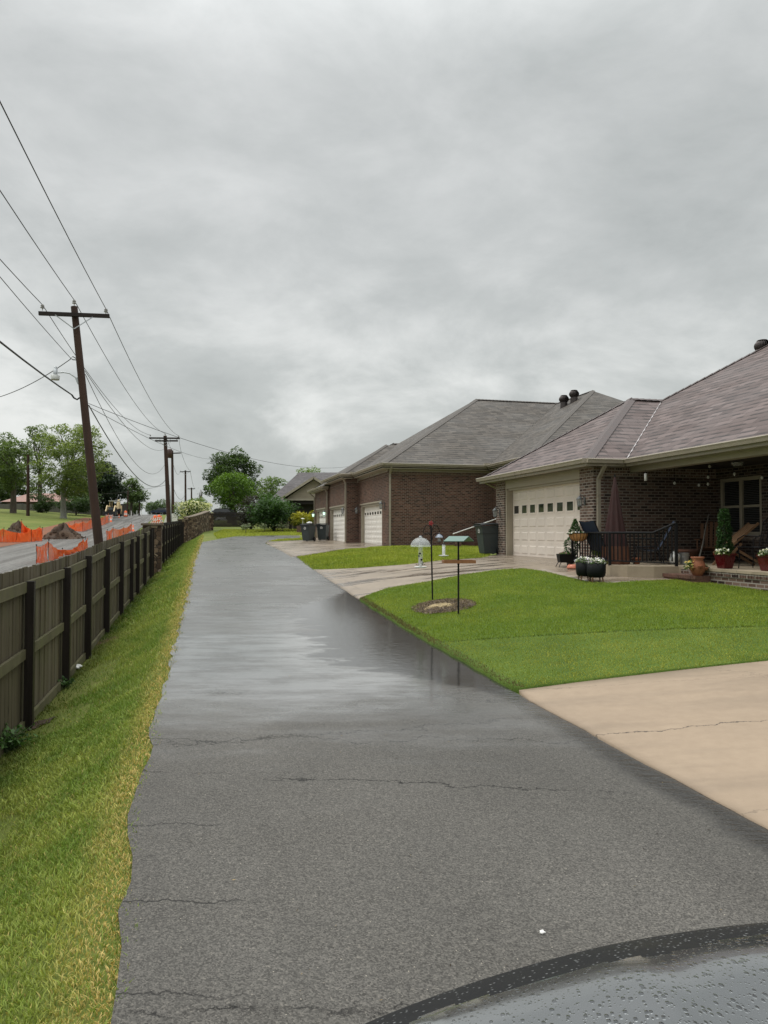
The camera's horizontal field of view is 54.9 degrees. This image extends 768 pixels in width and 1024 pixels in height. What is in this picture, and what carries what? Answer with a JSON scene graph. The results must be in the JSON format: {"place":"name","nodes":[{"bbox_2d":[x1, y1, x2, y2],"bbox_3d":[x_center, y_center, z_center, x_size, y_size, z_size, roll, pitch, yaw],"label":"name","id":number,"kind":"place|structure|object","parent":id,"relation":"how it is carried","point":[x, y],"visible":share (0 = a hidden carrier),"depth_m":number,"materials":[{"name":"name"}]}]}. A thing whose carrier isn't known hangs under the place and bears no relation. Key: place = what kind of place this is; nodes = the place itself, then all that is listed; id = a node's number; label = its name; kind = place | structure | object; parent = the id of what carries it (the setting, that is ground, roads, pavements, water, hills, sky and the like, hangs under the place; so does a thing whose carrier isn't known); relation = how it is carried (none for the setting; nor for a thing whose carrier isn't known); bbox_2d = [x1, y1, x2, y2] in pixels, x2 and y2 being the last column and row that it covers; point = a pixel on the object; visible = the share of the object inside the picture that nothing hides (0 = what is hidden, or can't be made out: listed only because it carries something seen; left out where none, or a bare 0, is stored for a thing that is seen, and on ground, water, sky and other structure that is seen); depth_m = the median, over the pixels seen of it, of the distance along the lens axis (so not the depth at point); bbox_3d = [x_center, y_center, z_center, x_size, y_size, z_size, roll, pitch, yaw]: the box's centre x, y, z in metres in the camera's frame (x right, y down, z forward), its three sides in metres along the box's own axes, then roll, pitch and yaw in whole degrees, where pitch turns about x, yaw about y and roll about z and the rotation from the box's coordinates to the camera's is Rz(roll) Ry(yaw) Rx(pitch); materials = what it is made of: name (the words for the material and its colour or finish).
{"place":"outdoors","nodes":[
{"label":"outdoors","id":0,"kind":"place"},
{"bbox_2d":[0,515,157,572],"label":"street","id":1,"kind":"structure","parent":0,"point":[17,556],"depth_m":54.92,"materials":[{"name":"asphalt"}]},
{"bbox_2d":[0,519,42,541],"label":"safety fence","id":2,"kind":"object","parent":1,"relation":"on","point":[33,535],"visible":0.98,"depth_m":60.65,"materials":[{"name":"plastic"}]},
{"bbox_2d":[0,518,102,546],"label":"fence","id":3,"kind":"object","parent":1,"relation":"on","point":[45,530],"depth_m":81.56,"materials":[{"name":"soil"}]},
{"bbox_2d":[4,520,23,532],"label":"dirt pile","id":4,"kind":"object","parent":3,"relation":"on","point":[15,527],"visible":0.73,"depth_m":73.54,"materials":[{"name":"soil"}]},
{"bbox_2d":[36,536,87,563],"bbox_3d":[-18.637,2.206,43.860,0.546,1.457,16.890,0,-2,-14],"label":"safety fence","id":5,"kind":"object","parent":1,"relation":"on","point":[59,553],"visible":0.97,"depth_m":38.52,"materials":[{"name":"plastic"}]},
{"bbox_2d":[42,522,84,538],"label":"dirt pile","id":6,"kind":"object","parent":1,"relation":"on","point":[63,530],"visible":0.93,"depth_m":65.37,"materials":[{"name":"soil"}]},
{"bbox_2d":[68,512,108,531],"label":"safety fence","id":7,"kind":"object","parent":1,"relation":"on","point":[81,526],"visible":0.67,"depth_m":80.93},
{"bbox_2d":[103,499,121,516],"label":"backhoe loader","id":8,"kind":"object","parent":1,"relation":"on","point":[115,510],"visible":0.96,"depth_m":121.50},
{"bbox_2d":[106,522,131,539],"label":"safety fence","id":9,"kind":"object","parent":1,"relation":"on","point":[119,532],"visible":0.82,"depth_m":65.14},
{"bbox_2d":[151,508,165,514],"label":"parked car","id":10,"kind":"object","parent":1,"relation":"on","point":[158,511],"visible":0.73,"depth_m":175.26,"materials":[{"name":"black metal"}]},
{"bbox_2d":[214,529,301,537],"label":"grass","id":11,"kind":"structure","parent":0,"point":[223,533],"depth_m":63.64,"materials":[{"name":"plant"}]},
{"bbox_2d":[0,509,519,1023],"bbox_3d":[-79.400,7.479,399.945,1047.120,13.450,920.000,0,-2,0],"label":"ground","id":12,"kind":"structure","parent":0,"point":[34,521],"depth_m":4.72,"materials":[{"name":"plant"}]},
{"bbox_2d":[0,432,33,512],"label":"broadleaf tree","id":13,"kind":"object","parent":12,"relation":"on","point":[12,473],"visible":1,"depth_m":117.58,"materials":[{"name":"green plant"}]},
{"bbox_2d":[0,445,36,503],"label":"broadleaf tree","id":14,"kind":"object","parent":12,"relation":"on","point":[4,495],"visible":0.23,"depth_m":167.38,"materials":[{"name":"green plant"}]},
{"bbox_2d":[0,723,37,753],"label":"weed","id":15,"kind":"object","parent":12,"relation":"on","point":[10,741],"visible":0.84,"depth_m":8.06,"materials":[{"name":"green plant"}]},
{"bbox_2d":[26,454,32,515],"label":"utility pole","id":16,"kind":"object","parent":12,"relation":"on","point":[29,466],"visible":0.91,"depth_m":111.99,"materials":[{"name":"brown wood"}]},
{"bbox_2d":[1,493,67,503],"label":"ranch house","id":17,"kind":"structure","parent":12,"relation":"on","point":[21,499],"depth_m":150.54,"materials":[{"name":"brown"}]},
{"bbox_2d":[19,424,53,511],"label":"broadleaf tree","id":18,"kind":"object","parent":12,"relation":"on","point":[39,487],"visible":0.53,"depth_m":131.78,"materials":[{"name":"green plant"}]},
{"bbox_2d":[27,716,54,730],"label":"soil","id":19,"kind":"structure","parent":12,"relation":"on","point":[39,722],"depth_m":9.11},
{"bbox_2d":[30,489,58,512],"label":"bush","id":20,"kind":"object","parent":12,"relation":"on","point":[39,506],"visible":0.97,"depth_m":127.51,"materials":[{"name":"green plant"}]},
{"bbox_2d":[0,504,126,515],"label":"wooden fence","id":21,"kind":"object","parent":12,"relation":"on","point":[23,507],"visible":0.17,"depth_m":139.07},
{"bbox_2d":[58,675,76,688],"bbox_3d":[-4.811,2.576,11.203,0.253,0.181,0.281,0,-2,0],"label":"weed","id":22,"kind":"object","parent":12,"relation":"on","point":[68,682],"visible":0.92,"depth_m":11.21,"materials":[{"name":"green plant"}]},
{"bbox_2d":[0,798,140,1023],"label":"grass","id":23,"kind":"structure","parent":12,"relation":"on","point":[21,924],"depth_m":3.68,"materials":[{"name":"plant"}]},
{"bbox_2d":[28,423,116,518],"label":"broadleaf tree","id":24,"kind":"object","parent":12,"relation":"on","point":[67,450],"visible":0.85,"depth_m":110.56,"materials":[{"name":"green plant"}]},
{"bbox_2d":[38,300,109,544],"bbox_3d":[-10.895,-2.246,26.043,2.380,10.569,0.584,0,-2,-9],"label":"utility pole","id":25,"kind":"object","parent":12,"relation":"on","point":[74,314],"visible":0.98,"depth_m":26.00,"materials":[{"name":"brown wood"}]},
{"bbox_2d":[0,277,69,356],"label":"power line","id":26,"kind":"object","parent":25,"relation":"attached to","point":[32,315],"visible":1,"depth_m":19.97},
{"bbox_2d":[0,341,71,394],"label":"power line","id":27,"kind":"object","parent":25,"relation":"attached to","point":[17,355],"visible":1,"depth_m":19.95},
{"bbox_2d":[0,190,73,299],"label":"power line","id":28,"kind":"object","parent":25,"relation":"attached to","point":[33,241],"visible":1,"depth_m":19.87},
{"bbox_2d":[0,101,105,308],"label":"power line","id":29,"kind":"object","parent":25,"relation":"attached to","point":[46,195],"visible":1,"depth_m":16.31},
{"bbox_2d":[44,307,148,434],"bbox_3d":[-17.755,-7.369,50.239,0.028,2.198,50.226,0,-2,-13],"label":"power line","id":30,"kind":"object","parent":25,"relation":"attached to","point":[84,368],"visible":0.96,"depth_m":35.37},
{"bbox_2d":[76,304,159,430],"bbox_3d":[-16.627,-7.643,50.730,0.028,2.068,50.286,0,-2,-13],"label":"power line","id":31,"kind":"object","parent":25,"relation":"attached to","point":[111,366],"visible":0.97,"depth_m":35.55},
{"bbox_2d":[88,405,163,486],"bbox_3d":[-16.328,-2.897,50.593,0.044,2.006,50.324,0,-2,-14],"label":"power line","id":32,"kind":"object","parent":25,"relation":"attached to","point":[116,450],"visible":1,"depth_m":33.87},
{"bbox_2d":[110,318,178,435],"bbox_3d":[-15.395,-7.408,50.797,0.028,2.089,50.228,0,-2,-13],"label":"power line","id":33,"kind":"object","parent":25,"relation":"attached to","point":[135,371],"visible":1,"depth_m":34.85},
{"bbox_2d":[88,403,340,467],"bbox_3d":[-6.584,-3.507,43.130,0.019,1.368,34.833,0,-2,13],"label":"power line","id":34,"kind":"object","parent":25,"relation":"attached to","point":[188,440],"visible":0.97,"depth_m":33.13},
{"bbox_2d":[0,526,153,757],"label":"wooden fence","id":35,"kind":"object","parent":12,"relation":"on","point":[59,617],"visible":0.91,"depth_m":11.04,"materials":[{"name":"wood"}]},
{"bbox_2d":[54,492,103,514],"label":"bush","id":36,"kind":"object","parent":12,"relation":"on","point":[77,505],"visible":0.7,"depth_m":124.69,"materials":[{"name":"green plant"}]},
{"bbox_2d":[62,459,98,499],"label":"broadleaf tree","id":37,"kind":"object","parent":12,"relation":"on","point":[76,484],"visible":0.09,"depth_m":157.32,"materials":[{"name":"green plant"}]},
{"bbox_2d":[0,675,169,857],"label":"grass","id":38,"kind":"structure","parent":12,"relation":"on","point":[42,748],"depth_m":6.49,"materials":[{"name":"plant"}]},
{"bbox_2d":[87,461,132,515],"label":"tree","id":39,"kind":"object","parent":12,"relation":"on","point":[113,485],"visible":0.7,"depth_m":136.61,"materials":[{"name":"green plant"}]},
{"bbox_2d":[34,603,186,726],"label":"grass","id":40,"kind":"structure","parent":12,"relation":"on","point":[144,638],"depth_m":11.62,"materials":[{"name":"plant"}]},
{"bbox_2d":[124,502,144,514],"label":"backhoe loader","id":41,"kind":"object","parent":12,"relation":"on","point":[135,507],"visible":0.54,"depth_m":227.92,"materials":[{"name":"green metal"}]},
{"bbox_2d":[121,475,150,515],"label":"broadleaf tree","id":42,"kind":"object","parent":12,"relation":"on","point":[139,495],"visible":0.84,"depth_m":147.91,"materials":[{"name":"green plant"}]},
{"bbox_2d":[141,523,163,573],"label":"stone pillar","id":43,"kind":"structure","parent":12,"relation":"on","point":[157,527],"depth_m":29.08,"materials":[{"name":"stone"}]},
{"bbox_2d":[110,554,197,630],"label":"grass","id":44,"kind":"structure","parent":12,"relation":"on","point":[174,575],"depth_m":19.82,"materials":[{"name":"plant"}]},
{"bbox_2d":[144,498,165,514],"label":"broadleaf tree","id":45,"kind":"object","parent":12,"relation":"on","point":[150,506],"visible":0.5,"depth_m":239.13,"materials":[{"name":"green plant"}]},
{"bbox_2d":[149,433,179,524],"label":"utility pole","id":46,"kind":"object","parent":12,"relation":"on","point":[168,497],"visible":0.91,"depth_m":74.96,"materials":[{"name":"brown wood"}]},
{"bbox_2d":[162,520,183,562],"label":"wooden fence","id":47,"kind":"object","parent":12,"relation":"on","point":[172,537],"visible":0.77,"depth_m":42.62,"materials":[{"name":"wood"}]},
{"bbox_2d":[168,449,180,513],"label":"utility pole","id":48,"kind":"object","parent":12,"relation":"on","point":[170,453],"visible":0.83,"depth_m":87.99,"materials":[{"name":"brown wood"}]},
{"bbox_2d":[177,519,187,542],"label":"stone pillar","id":49,"kind":"structure","parent":12,"relation":"on","point":[185,528],"depth_m":62.67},
{"bbox_2d":[162,534,203,566],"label":"grass","id":50,"kind":"structure","parent":12,"relation":"on","point":[191,547],"depth_m":39.89,"materials":[{"name":"plant"}]},
{"bbox_2d":[173,497,212,518],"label":"flowering shrub","id":51,"kind":"object","parent":12,"relation":"on","point":[191,506],"visible":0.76,"depth_m":74.90,"materials":[{"name":"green plant"}]},
{"bbox_2d":[183,511,209,540],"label":"stone wall","id":52,"kind":"structure","parent":12,"relation":"on","point":[198,523],"depth_m":65.26,"materials":[{"name":"stone"}]},
{"bbox_2d":[210,508,233,512],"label":"parked car","id":53,"kind":"object","parent":12,"relation":"on","point":[222,510],"visible":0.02,"depth_m":89.38,"materials":[{"name":"black metal"}]},
{"bbox_2d":[205,472,257,511],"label":"broadleaf tree","id":54,"kind":"object","parent":12,"relation":"on","point":[224,489],"visible":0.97,"depth_m":91.03,"materials":[{"name":"green plant"}]},
{"bbox_2d":[213,512,249,526],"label":"wooden fence","id":55,"kind":"object","parent":12,"relation":"on","point":[225,519],"visible":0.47,"depth_m":82.00,"materials":[{"name":"wood"}]},
{"bbox_2d":[201,445,263,509],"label":"broadleaf tree","id":56,"kind":"object","parent":12,"relation":"on","point":[227,464],"visible":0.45,"depth_m":103.16,"materials":[{"name":"green plant"}]},
{"bbox_2d":[234,495,259,528],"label":"shrub","id":57,"kind":"object","parent":12,"relation":"on","point":[243,518],"visible":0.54,"depth_m":71.62,"materials":[{"name":"green plant"}]},
{"bbox_2d":[255,476,287,498],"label":"broadleaf tree","id":58,"kind":"object","parent":12,"relation":"on","point":[270,485],"visible":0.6,"depth_m":97.32,"materials":[{"name":"green plant"}]},
{"bbox_2d":[245,491,301,530],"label":"shrub","id":59,"kind":"object","parent":12,"relation":"on","point":[268,510],"visible":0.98,"depth_m":65.98,"materials":[{"name":"green plant"}]},
{"bbox_2d":[289,510,313,526],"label":"hedge","id":60,"kind":"object","parent":12,"relation":"on","point":[306,517],"visible":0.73,"depth_m":65.65,"materials":[{"name":"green plant"}]},
{"bbox_2d":[272,472,337,528],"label":"house","id":61,"kind":"structure","parent":12,"relation":"on","point":[297,487],"depth_m":71.24,"materials":[{"name":"grey"}]},
{"bbox_2d":[296,465,320,473],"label":"broadleaf tree","id":62,"kind":"object","parent":12,"relation":"on","point":[308,470],"visible":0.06,"depth_m":119.60,"materials":[{"name":"green plant"}]},
{"bbox_2d":[297,545,489,568],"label":"grass","id":63,"kind":"structure","parent":12,"relation":"on","point":[369,557],"depth_m":26.38,"materials":[{"name":"plant"}]},
{"bbox_2d":[307,390,623,545],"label":"brick townhouse","id":64,"kind":"structure","parent":12,"relation":"on","point":[405,491],"depth_m":38.01,"materials":[{"name":"brick"}]},
{"bbox_2d":[319,511,325,522],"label":"garage door","id":65,"kind":"structure","parent":64,"relation":"in","point":[322,519],"depth_m":51.15,"materials":[{"name":"white metal"}]},
{"bbox_2d":[333,508,344,541],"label":"garage door","id":66,"kind":"structure","parent":64,"relation":"in","point":[338,518],"depth_m":45.48,"materials":[{"name":"white metal"}]},
{"bbox_2d":[365,505,381,544],"bbox_3d":[-0.506,0.712,39.572,0.066,2.070,4.740,0,-2,-14],"label":"garage door","id":67,"kind":"structure","parent":64,"relation":"in","point":[373,514],"depth_m":39.67,"materials":[{"name":"white metal"}]},
{"bbox_2d":[476,339,767,590],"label":"brick house","id":68,"kind":"structure","parent":12,"relation":"on","point":[547,493],"depth_m":19.53,"materials":[{"name":"brick"}]},
{"bbox_2d":[513,482,579,557],"bbox_3d":[4.873,0.304,22.165,0.066,2.150,4.750,0,-2,-14],"label":"garage door","id":69,"kind":"structure","parent":68,"relation":"in","point":[542,516],"depth_m":22.26,"materials":[{"name":"beige metal"}]},
{"bbox_2d":[579,520,607,559],"bbox_3d":[5.228,0.721,17.728,0.974,1.028,0.608,1,-2,-25],"label":"patio chair","id":70,"kind":"object","parent":68,"relation":"on","point":[590,526],"visible":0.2,"depth_m":17.57,"materials":[{"name":"blue fabric"}]},
{"bbox_2d":[602,474,629,563],"bbox_3d":[5.470,0.166,17.502,0.643,2.120,0.643,1,-2,-22],"label":"patio umbrella","id":71,"kind":"object","parent":68,"relation":"on","point":[615,521],"visible":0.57,"depth_m":17.36,"materials":[{"name":"red fabric"}]},
{"bbox_2d":[571,522,677,565],"bbox_3d":[5.330,0.736,17.103,0.705,0.998,2.724,1,-2,-43],"label":"porch railing","id":72,"kind":"object","parent":68,"relation":"on","point":[608,550],"visible":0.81,"depth_m":16.70,"materials":[{"name":"metal"}]},
{"bbox_2d":[566,518,587,540],"bbox_3d":[4.683,0.424,17.824,0.643,0.562,0.468,-1,-2,41],"label":"hanging basket","id":73,"kind":"object","parent":72,"relation":"hanging from","point":[575,533],"visible":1,"depth_m":17.81,"materials":[{"name":"green plant"}]},
{"bbox_2d":[631,520,675,563],"bbox_3d":[6.355,0.712,17.431,0.974,1.028,0.608,0,-2,15],"label":"patio chair","id":74,"kind":"object","parent":68,"relation":"on","point":[661,542],"visible":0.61,"depth_m":17.36,"materials":[{"name":"metal"}]},
{"bbox_2d":[679,553,688,563],"bbox_3d":[7.011,1.085,17.277,0.244,0.270,0.242,0,-2,0],"label":"metal bucket","id":75,"kind":"object","parent":68,"relation":"on","point":[684,557],"visible":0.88,"depth_m":17.19,"materials":[{"name":"metal"}]},
{"bbox_2d":[678,549,698,556],"bbox_3d":[7.466,1.081,18.177,0.540,0.334,0.535,0,-2,0],"label":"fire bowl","id":76,"kind":"object","parent":68,"relation":"on","point":[692,552],"visible":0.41,"depth_m":17.98,"materials":[{"name":"metal"}]},
{"bbox_2d":[684,557,709,575],"bbox_3d":[6.481,1.127,15.344,0.526,0.390,0.383,1,-2,-21],"label":"strawberry jar","id":77,"kind":"object","parent":68,"relation":"on","point":[697,566],"visible":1,"depth_m":15.27,"materials":[{"name":"ceramic"}]},
{"bbox_2d":[699,514,709,556],"bbox_3d":[7.885,0.640,18.237,0.051,1.235,1.574,-1,-2,33],"label":"walking stick","id":78,"kind":"object","parent":68,"relation":"on","point":[704,536],"visible":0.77,"depth_m":18.24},
{"bbox_2d":[694,522,726,556],"bbox_3d":[8.245,0.762,18.568,0.720,1.041,0.966,-1,-2,30],"label":"slat chair","id":79,"kind":"object","parent":68,"relation":"on","point":[709,548],"visible":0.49,"depth_m":18.79,"materials":[{"name":"brown wood"}]},
{"bbox_2d":[673,464,764,486],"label":"string lights","id":80,"kind":"object","parent":68,"relation":"hanging from","point":[734,474],"visible":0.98,"depth_m":18.61},
{"bbox_2d":[713,508,736,568],"bbox_3d":[6.987,0.531,15.232,0.491,1.264,0.384,1,-2,-30],"label":"red planter","id":81,"kind":"object","parent":68,"relation":"on","point":[724,555],"visible":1,"depth_m":15.18,"materials":[{"name":"ceramic"}]},
{"bbox_2d":[712,522,758,564],"bbox_3d":[7.941,0.727,16.604,0.981,0.991,0.460,0,-2,0],"label":"folding lounger","id":82,"kind":"object","parent":68,"relation":"on","point":[747,528],"visible":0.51,"depth_m":16.53,"materials":[{"name":"brown wood"}]},
{"bbox_2d":[720,475,761,534],"bbox_3d":[9.261,-0.145,19.111,0.102,1.500,1.501,0,-2,-14],"label":"window","id":83,"kind":"structure","parent":68,"relation":"in","point":[742,496],"depth_m":19.05,"materials":[{"name":"glass"}]},
{"bbox_2d":[737,518,767,567],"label":"iron chair","id":84,"kind":"object","parent":68,"relation":"on","point":[760,536],"visible":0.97,"depth_m":15.14,"materials":[{"name":"metal"}]},
{"bbox_2d":[756,548,767,570],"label":"red planter","id":85,"kind":"object","parent":68,"relation":"on","point":[762,556],"visible":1,"depth_m":14.20,"materials":[{"name":"ceramic"}]},
{"bbox_2d":[266,537,381,556],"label":"driveway","id":86,"kind":"structure","parent":0,"point":[294,548],"depth_m":37.97,"materials":[{"name":"concrete"}]},
{"bbox_2d":[299,524,315,540],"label":"wheeled bin","id":87,"kind":"object","parent":86,"relation":"on","point":[308,532],"visible":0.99,"depth_m":45.39,"materials":[{"name":"plastic"}]},
{"bbox_2d":[316,523,329,539],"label":"wheeled bin","id":88,"kind":"object","parent":86,"relation":"on","point":[322,530],"visible":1,"depth_m":46.29,"materials":[{"name":"plastic"}]},
{"bbox_2d":[0,0,767,516],"label":"sky","id":89,"kind":"structure","parent":0,"point":[318,233],"materials":[{"name":"grey"}]},
{"bbox_2d":[111,536,767,1023],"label":"road","id":90,"kind":"structure","parent":0,"point":[357,812],"depth_m":4.41,"materials":[{"name":"asphalt"}]},
{"bbox_2d":[271,537,302,540],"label":"grass","id":91,"kind":"structure","parent":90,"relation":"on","point":[289,539],"depth_m":48.73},
{"bbox_2d":[365,922,767,1023],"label":"parked car","id":92,"kind":"object","parent":90,"relation":"on","point":[717,975],"visible":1,"depth_m":1.01,"materials":[{"name":"silver metal"}]},
{"bbox_2d":[314,555,668,599],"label":"driveway","id":93,"kind":"structure","parent":0,"point":[358,583],"depth_m":19.56,"materials":[{"name":"concrete"}]},
{"bbox_2d":[473,523,498,553],"bbox_3d":[3.610,0.909,25.235,0.948,1.075,0.690,0,-2,-15],"label":"wheeled bin","id":94,"kind":"object","parent":93,"relation":"on","point":[487,538],"visible":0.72,"depth_m":24.96,"materials":[{"name":"green plastic"}]},
{"bbox_2d":[556,547,574,566],"bbox_3d":[4.521,1.103,18.397,0.436,0.529,0.358,0,-2,0],"label":"trough planter","id":95,"kind":"object","parent":93,"relation":"on","point":[564,557],"visible":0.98,"depth_m":18.24,"materials":[{"name":"black plastic"}]},
{"bbox_2d":[563,537,578,565],"bbox_3d":[4.707,0.970,18.521,0.450,0.758,0.455,0,-2,0],"label":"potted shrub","id":96,"kind":"object","parent":93,"relation":"on","point":[565,542],"visible":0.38,"depth_m":18.50,"materials":[{"name":"green plant"}]},
{"bbox_2d":[574,556,594,580],"bbox_3d":[4.394,1.236,16.187,0.470,0.548,0.469,0,-2,0],"label":"flower planter","id":97,"kind":"object","parent":93,"relation":"on","point":[581,569],"visible":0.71,"depth_m":16.07,"materials":[{"name":"black plastic"}]},
{"bbox_2d":[585,557,605,581],"bbox_3d":[4.566,1.236,15.912,0.506,0.554,0.502,0,-2,0],"label":"flower planter","id":98,"kind":"object","parent":93,"relation":"on","point":[596,570],"visible":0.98,"depth_m":15.76,"materials":[{"name":"black plastic"}]},
{"bbox_2d":[360,568,767,693],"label":"lawn","id":99,"kind":"structure","parent":0,"point":[578,679],"depth_m":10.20,"materials":[{"name":"plant"}]},
{"bbox_2d":[420,521,443,599],"bbox_3d":[0.982,1.111,15.259,0.493,1.864,0.342,0,-2,0],"label":"feeder pole","id":100,"kind":"object","parent":99,"relation":"on","point":[431,530],"visible":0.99,"depth_m":15.27,"materials":[{"name":"black metal"}]},
{"bbox_2d":[414,536,426,567],"bbox_3d":[0.746,0.814,15.083,0.419,0.653,0.419,0,-2,0],"label":"bird feeder","id":101,"kind":"object","parent":100,"relation":"hanging from","point":[420,563],"visible":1,"depth_m":15.06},
{"bbox_2d":[411,598,475,613],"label":"mulch","id":102,"kind":"object","parent":99,"relation":"on","point":[429,610],"visible":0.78,"depth_m":13.96,"materials":[{"name":"brown wood"}]},
{"bbox_2d":[424,603,452,609],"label":"seed husks","id":103,"kind":"object","parent":102,"relation":"on","point":[440,605],"visible":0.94,"depth_m":14.07},
{"bbox_2d":[442,536,475,613],"bbox_3d":[1.350,1.255,13.331,0.593,1.639,0.411,0,-2,0],"label":"platform feeder","id":104,"kind":"object","parent":99,"relation":"on","point":[458,539],"visible":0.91,"depth_m":13.25,"materials":[{"name":"green metal"}]},
{"bbox_2d":[519,661,767,828],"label":"driveway","id":105,"kind":"structure","parent":0,"point":[703,731],"depth_m":6.61,"materials":[{"name":"concrete"}]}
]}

